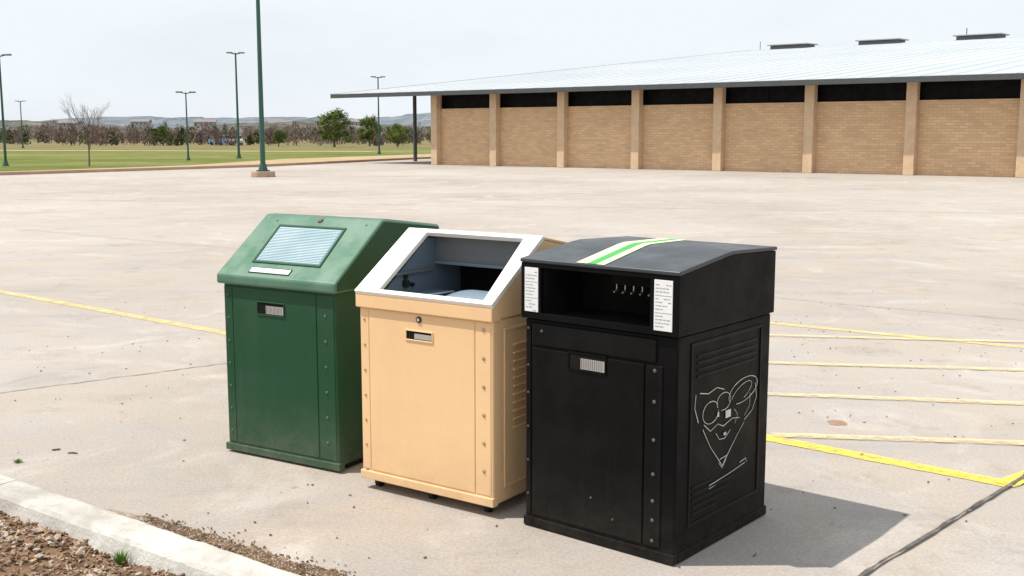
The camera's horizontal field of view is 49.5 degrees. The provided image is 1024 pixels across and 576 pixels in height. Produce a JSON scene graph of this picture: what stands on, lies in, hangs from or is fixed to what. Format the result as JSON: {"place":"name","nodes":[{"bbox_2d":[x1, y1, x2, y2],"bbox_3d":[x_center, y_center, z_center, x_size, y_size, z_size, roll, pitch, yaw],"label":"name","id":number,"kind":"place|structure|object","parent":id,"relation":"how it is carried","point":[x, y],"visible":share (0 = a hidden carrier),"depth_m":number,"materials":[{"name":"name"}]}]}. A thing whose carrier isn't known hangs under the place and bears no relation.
{"place":"outdoors","nodes":[
{"label":"outdoors","id":0,"kind":"place"},
{"bbox_2d":[0,150,377,151],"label":"dirt path","id":1,"kind":"structure","parent":0,"point":[177,150],"depth_m":117.02,"materials":[{"name":"beige soil"}]},
{"bbox_2d":[0,138,430,171],"bbox_3d":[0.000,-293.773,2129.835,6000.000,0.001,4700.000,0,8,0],"label":"ground","id":2,"kind":"structure","parent":0,"point":[207,153],"depth_m":100.33,"materials":[{"name":"green plant"}]},
{"bbox_2d":[0,54,11,165],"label":"street lamp","id":3,"kind":"object","parent":2,"relation":"on","point":[5,162],"visible":1,"depth_m":59.29,"materials":[{"name":"green metal"}]},
{"bbox_2d":[18,101,23,147],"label":"street lamp","id":4,"kind":"object","parent":2,"relation":"on","point":[21,124],"visible":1,"depth_m":133.53,"materials":[{"name":"green metal"}]},
{"bbox_2d":[59,94,110,166],"bbox_3d":[-23.105,-8.576,60.141,2.582,4.059,2.443,0,8,0],"label":"bare tree","id":5,"kind":"object","parent":2,"relation":"on","point":[89,141],"visible":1,"depth_m":59.79,"materials":[{"name":"grey plant"}]},
{"bbox_2d":[153,125,174,145],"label":"leafy tree","id":6,"kind":"object","parent":2,"relation":"on","point":[161,129],"visible":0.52,"depth_m":167.99,"materials":[{"name":"green plant"}]},
{"bbox_2d":[176,91,195,159],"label":"street lamp","id":7,"kind":"object","parent":2,"relation":"on","point":[188,156],"visible":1,"depth_m":71.69,"materials":[{"name":"green metal"}]},
{"bbox_2d":[0,119,430,145],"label":"distant bare trees","id":8,"kind":"object","parent":2,"relation":"on","point":[132,136],"visible":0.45,"depth_m":187.51,"materials":[{"name":"brown plant"}]},
{"bbox_2d":[0,157,430,174],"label":"lot kerb","id":9,"kind":"structure","parent":2,"relation":"on","point":[159,168],"depth_m":53.95,"materials":[{"name":"concrete"}]},
{"bbox_2d":[0,123,430,145],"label":"distant bushes","id":10,"kind":"object","parent":2,"relation":"on","point":[183,140],"visible":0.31,"depth_m":184.97,"materials":[{"name":"green plant"}]},
{"bbox_2d":[208,135,229,144],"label":"parked car","id":11,"kind":"object","parent":2,"relation":"on","point":[226,141],"visible":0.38,"depth_m":170.76,"materials":[{"name":"paint"}]},
{"bbox_2d":[226,52,244,157],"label":"street lamp","id":12,"kind":"object","parent":2,"relation":"on","point":[238,140],"visible":1,"depth_m":77.94,"materials":[{"name":"green metal"}]},
{"bbox_2d":[230,135,242,144],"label":"parked car","id":13,"kind":"object","parent":2,"relation":"on","point":[241,141],"visible":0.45,"depth_m":168.83,"materials":[{"name":"paint"}]},
{"bbox_2d":[271,128,286,146],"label":"leafy tree","id":14,"kind":"object","parent":2,"relation":"on","point":[278,138],"visible":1,"depth_m":153.30,"materials":[{"name":"green plant"}]},
{"bbox_2d":[314,107,353,146],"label":"leafy tree","id":15,"kind":"object","parent":2,"relation":"on","point":[334,117],"visible":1,"depth_m":147.89,"materials":[{"name":"green plant"}]},
{"bbox_2d":[356,114,382,145],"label":"leafy tree","id":16,"kind":"object","parent":2,"relation":"on","point":[369,133],"visible":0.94,"depth_m":160.04,"materials":[{"name":"green plant"}]},
{"bbox_2d":[371,76,384,153],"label":"street lamp","id":17,"kind":"object","parent":2,"relation":"on","point":[379,151],"visible":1,"depth_m":94.92,"materials":[{"name":"metal"}]},
{"bbox_2d":[385,123,408,145],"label":"leafy tree","id":18,"kind":"object","parent":2,"relation":"on","point":[397,133],"visible":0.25,"depth_m":168.19,"materials":[{"name":"green plant"}]},
{"bbox_2d":[383,125,412,146],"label":"leafy tree","id":19,"kind":"object","parent":2,"relation":"on","point":[395,136],"visible":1,"depth_m":148.00,"materials":[{"name":"green plant"}]},
{"bbox_2d":[0,120,430,137],"bbox_3d":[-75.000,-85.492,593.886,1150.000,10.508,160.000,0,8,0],"label":"hills","id":20,"kind":"structure","parent":0,"point":[14,124],"depth_m":605.04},
{"bbox_2d":[58,123,82,129],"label":"walls","id":21,"kind":"structure","parent":20,"relation":"on","point":[80,126],"depth_m":591.13,"materials":[{"name":"grey"}]},
{"bbox_2d":[57,120,82,122],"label":"roof","id":22,"kind":"structure","parent":21,"relation":"on","point":[65,121],"depth_m":592.18,"materials":[{"name":"white metal"}]},
{"bbox_2d":[130,122,151,128],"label":"walls","id":23,"kind":"structure","parent":20,"relation":"on","point":[142,125],"depth_m":610.54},
{"bbox_2d":[129,119,151,121],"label":"roof","id":24,"kind":"structure","parent":23,"relation":"on","point":[140,120],"depth_m":611.01,"materials":[{"name":"white metal"}]},
{"bbox_2d":[194,122,215,125],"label":"walls","id":25,"kind":"structure","parent":20,"relation":"on","point":[198,123],"depth_m":630.16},
{"bbox_2d":[193,119,216,121],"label":"roof","id":26,"kind":"structure","parent":25,"relation":"on","point":[205,120],"depth_m":631.37,"materials":[{"name":"white metal"}]},
{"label":"walls","id":27,"kind":"object","parent":20,"relation":"on","visible":0},
{"bbox_2d":[268,120,292,122],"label":"roof","id":28,"kind":"structure","parent":27,"relation":"on","point":[271,121],"depth_m":631.59,"materials":[{"name":"white metal"}]},
{"bbox_2d":[4,154,430,171],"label":"dirt path","id":29,"kind":"structure","parent":0,"point":[320,159],"depth_m":73.03,"materials":[{"name":"beige soil"}]},
{"bbox_2d":[44,113,430,127],"bbox_3d":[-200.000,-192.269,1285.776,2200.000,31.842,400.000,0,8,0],"label":"hills","id":30,"kind":"structure","parent":0,"point":[423,119],"depth_m":1301.29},
{"bbox_2d":[0,159,1023,575],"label":"parking lot","id":31,"kind":"structure","parent":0,"point":[948,249],"depth_m":8.56,"materials":[{"name":"concrete"}]},
{"bbox_2d":[13,459,21,462],"bbox_3d":[-2.580,0.901,5.797,0.050,0.022,0.056,-5,10,-35],"label":"grass tuft","id":32,"kind":"object","parent":31,"relation":"on","point":[17,461],"visible":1,"depth_m":5.79,"materials":[{"name":"green plant"}]},
{"bbox_2d":[0,510,184,575],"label":"planting bed","id":33,"kind":"object","parent":31,"relation":"on","point":[31,549],"visible":0.97,"depth_m":4.46,"materials":[{"name":"brown gravel"}]},
{"bbox_2d":[108,548,133,565],"bbox_3d":[-1.544,1.067,4.385,0.104,0.060,0.112,0,8,0],"label":"grass tuft","id":34,"kind":"object","parent":33,"relation":"in","point":[120,559],"visible":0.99,"depth_m":4.38,"materials":[{"name":"green plant"}]},
{"bbox_2d":[0,363,223,392],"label":"pavement crack","id":35,"kind":"object","parent":31,"relation":"on","point":[106,378],"visible":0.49,"depth_m":7.74,"materials":[{"name":"grey concrete"}]},
{"bbox_2d":[0,290,225,334],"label":"yellow marking","id":36,"kind":"object","parent":31,"relation":"on","point":[124,314],"visible":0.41,"depth_m":10.53,"materials":[{"name":"paint"}]},
{"bbox_2d":[0,474,300,575],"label":"kerb","id":37,"kind":"structure","parent":31,"relation":"on","point":[108,532],"depth_m":4.54,"materials":[{"name":"concrete"}]},
{"bbox_2d":[105,509,384,575],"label":"kerb debris","id":38,"kind":"object","parent":31,"relation":"on","point":[258,554],"visible":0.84,"depth_m":4.57,"materials":[{"name":"gravel"}]},
{"bbox_2d":[251,0,274,176],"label":"street lamp","id":39,"kind":"object","parent":31,"relation":"on","point":[262,171],"visible":1,"depth_m":43.94,"materials":[{"name":"metal"}]},
{"bbox_2d":[217,213,438,471],"bbox_3d":[-0.983,0.235,6.084,0.819,1.262,0.900,5,9,31],"label":"green recycling bin","id":40,"kind":"object","parent":31,"relation":"on","point":[291,282],"visible":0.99,"depth_m":5.72,"materials":[{"name":"metal"}]},
{"bbox_2d":[233,286,319,457],"bbox_3d":[-1.225,0.429,5.767,0.575,0.845,0.014,5,9,31],"label":"door panel","id":41,"kind":"structure","parent":40,"relation":"in","point":[276,363],"depth_m":5.76,"materials":[{"name":"green paint"}]},
{"bbox_2d":[252,224,346,267],"bbox_3d":[-1.113,-0.223,5.808,0.490,0.185,0.242,5,9,31],"label":"window frame","id":42,"kind":"structure","parent":40,"relation":"in","point":[254,260],"depth_m":5.79,"materials":[{"name":"green paint"}]},
{"bbox_2d":[256,227,342,264],"bbox_3d":[-1.113,-0.223,5.808,0.460,0.163,0.216,5,9,31],"label":"solar window","id":43,"kind":"structure","parent":40,"relation":"in","point":[284,227],"depth_m":5.80,"materials":[{"name":"grey glass"}]},
{"bbox_2d":[354,228,567,512],"bbox_3d":[-0.198,0.345,5.380,0.807,1.238,0.766,5,10,35],"label":"tan recycling bin","id":44,"kind":"object","parent":31,"relation":"on","point":[443,342],"visible":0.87,"depth_m":5.09,"materials":[{"name":"metal"}]},
{"bbox_2d":[369,308,475,492],"bbox_3d":[-0.416,0.508,5.121,0.620,0.785,0.014,5,10,35],"label":"door panel","id":45,"kind":"structure","parent":44,"relation":"in","point":[423,394],"depth_m":5.11,"materials":[{"name":"beige paint"}]},
{"bbox_2d":[33,199,971,212],"bbox_3d":[-3.000,-2.031,26.977,47.074,0.001,0.074,2,8,12],"label":"pavement joint","id":46,"kind":"object","parent":31,"relation":"on","point":[465,205],"visible":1,"depth_m":26.38,"materials":[{"name":"grey concrete"}]},
{"bbox_2d":[14,291,1021,567],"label":"leaf litter","id":47,"kind":"object","parent":31,"relation":"on","point":[496,525],"visible":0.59,"depth_m":6.12,"materials":[{"name":"plant"}]},
{"bbox_2d":[520,236,776,565],"bbox_3d":[0.595,0.422,4.851,0.785,1.230,0.814,6,10,39],"label":"black recycling bin","id":48,"kind":"object","parent":31,"relation":"on","point":[647,363],"visible":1,"depth_m":4.58,"materials":[{"name":"painted steel"},{"name":"rubber"}]},
{"bbox_2d":[532,347,644,542],"bbox_3d":[0.308,0.641,4.618,0.565,0.740,0.014,6,10,39],"label":"door panel","id":49,"kind":"structure","parent":48,"relation":"in","point":[588,428],"depth_m":4.60,"materials":[{"name":"black metal"}]},
{"bbox_2d":[330,28,1023,177],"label":"brick hall","id":50,"kind":"structure","parent":31,"relation":"on","point":[893,106],"depth_m":52.48,"materials":[{"name":"brick"}]},
{"bbox_2d":[442,79,1020,108],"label":"clerestory windows","id":51,"kind":"structure","parent":50,"relation":"in","point":[981,89],"depth_m":50.25,"materials":[{"name":"black glass"}]},
{"bbox_2d":[827,420,846,424],"bbox_3d":[1.935,0.798,6.590,0.115,0.001,0.135,0,8,0],"label":"rust stain","id":52,"kind":"object","parent":31,"relation":"on","point":[841,422],"visible":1,"depth_m":6.59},
{"bbox_2d":[766,434,1005,486],"bbox_3d":[1.814,0.887,5.948,1.611,0.001,0.123,7,10,40],"label":"yellow marking","id":53,"kind":"object","parent":31,"relation":"on","point":[892,461],"visible":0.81,"depth_m":5.82,"materials":[{"name":"paint"}]},
{"bbox_2d":[769,392,1021,404],"bbox_3d":[3.375,0.733,7.022,3.701,0.001,0.098,1,8,9],"label":"yellow marking","id":54,"kind":"object","parent":31,"relation":"on","point":[914,398],"visible":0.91,"depth_m":7.17,"materials":[{"name":"paint"}]},
{"bbox_2d":[769,361,1023,370],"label":"yellow marking","id":55,"kind":"object","parent":31,"relation":"on","point":[948,367],"visible":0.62,"depth_m":8.19,"materials":[{"name":"paint"}]},
{"bbox_2d":[770,322,1023,347],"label":"yellow marking","id":56,"kind":"object","parent":31,"relation":"on","point":[975,342],"visible":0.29,"depth_m":9.48,"materials":[{"name":"paint"}]},
{"bbox_2d":[770,334,1023,341],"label":"yellow marking","id":57,"kind":"object","parent":31,"relation":"on","point":[911,338],"visible":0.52,"depth_m":9.27,"materials":[{"name":"paint"}]},
{"bbox_2d":[774,433,1023,444],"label":"yellow marking","id":58,"kind":"object","parent":31,"relation":"on","point":[1020,442],"visible":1,"depth_m":6.24,"materials":[{"name":"paint"}]},
{"bbox_2d":[858,474,1023,575],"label":"pavement joint","id":59,"kind":"object","parent":31,"relation":"on","point":[869,569],"visible":1,"depth_m":4.81,"materials":[{"name":"grey concrete"}]},
{"bbox_2d":[995,470,1023,486],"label":"yellow marking","id":60,"kind":"object","parent":31,"relation":"on","point":[1008,480],"visible":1,"depth_m":5.49,"materials":[{"name":"paint"}]},
{"bbox_2d":[0,0,1023,120],"label":"sky","id":61,"kind":"structure","parent":0,"point":[133,57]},
{"bbox_2d":[16,228,1015,318],"bbox_3d":[0.509,-0.131,13.220,23.483,0.001,0.056,6,10,36],"label":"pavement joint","id":62,"kind":"object","parent":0,"point":[783,297],"visible":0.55,"depth_m":11.22,"materials":[{"name":"grey concrete"}]}
]}

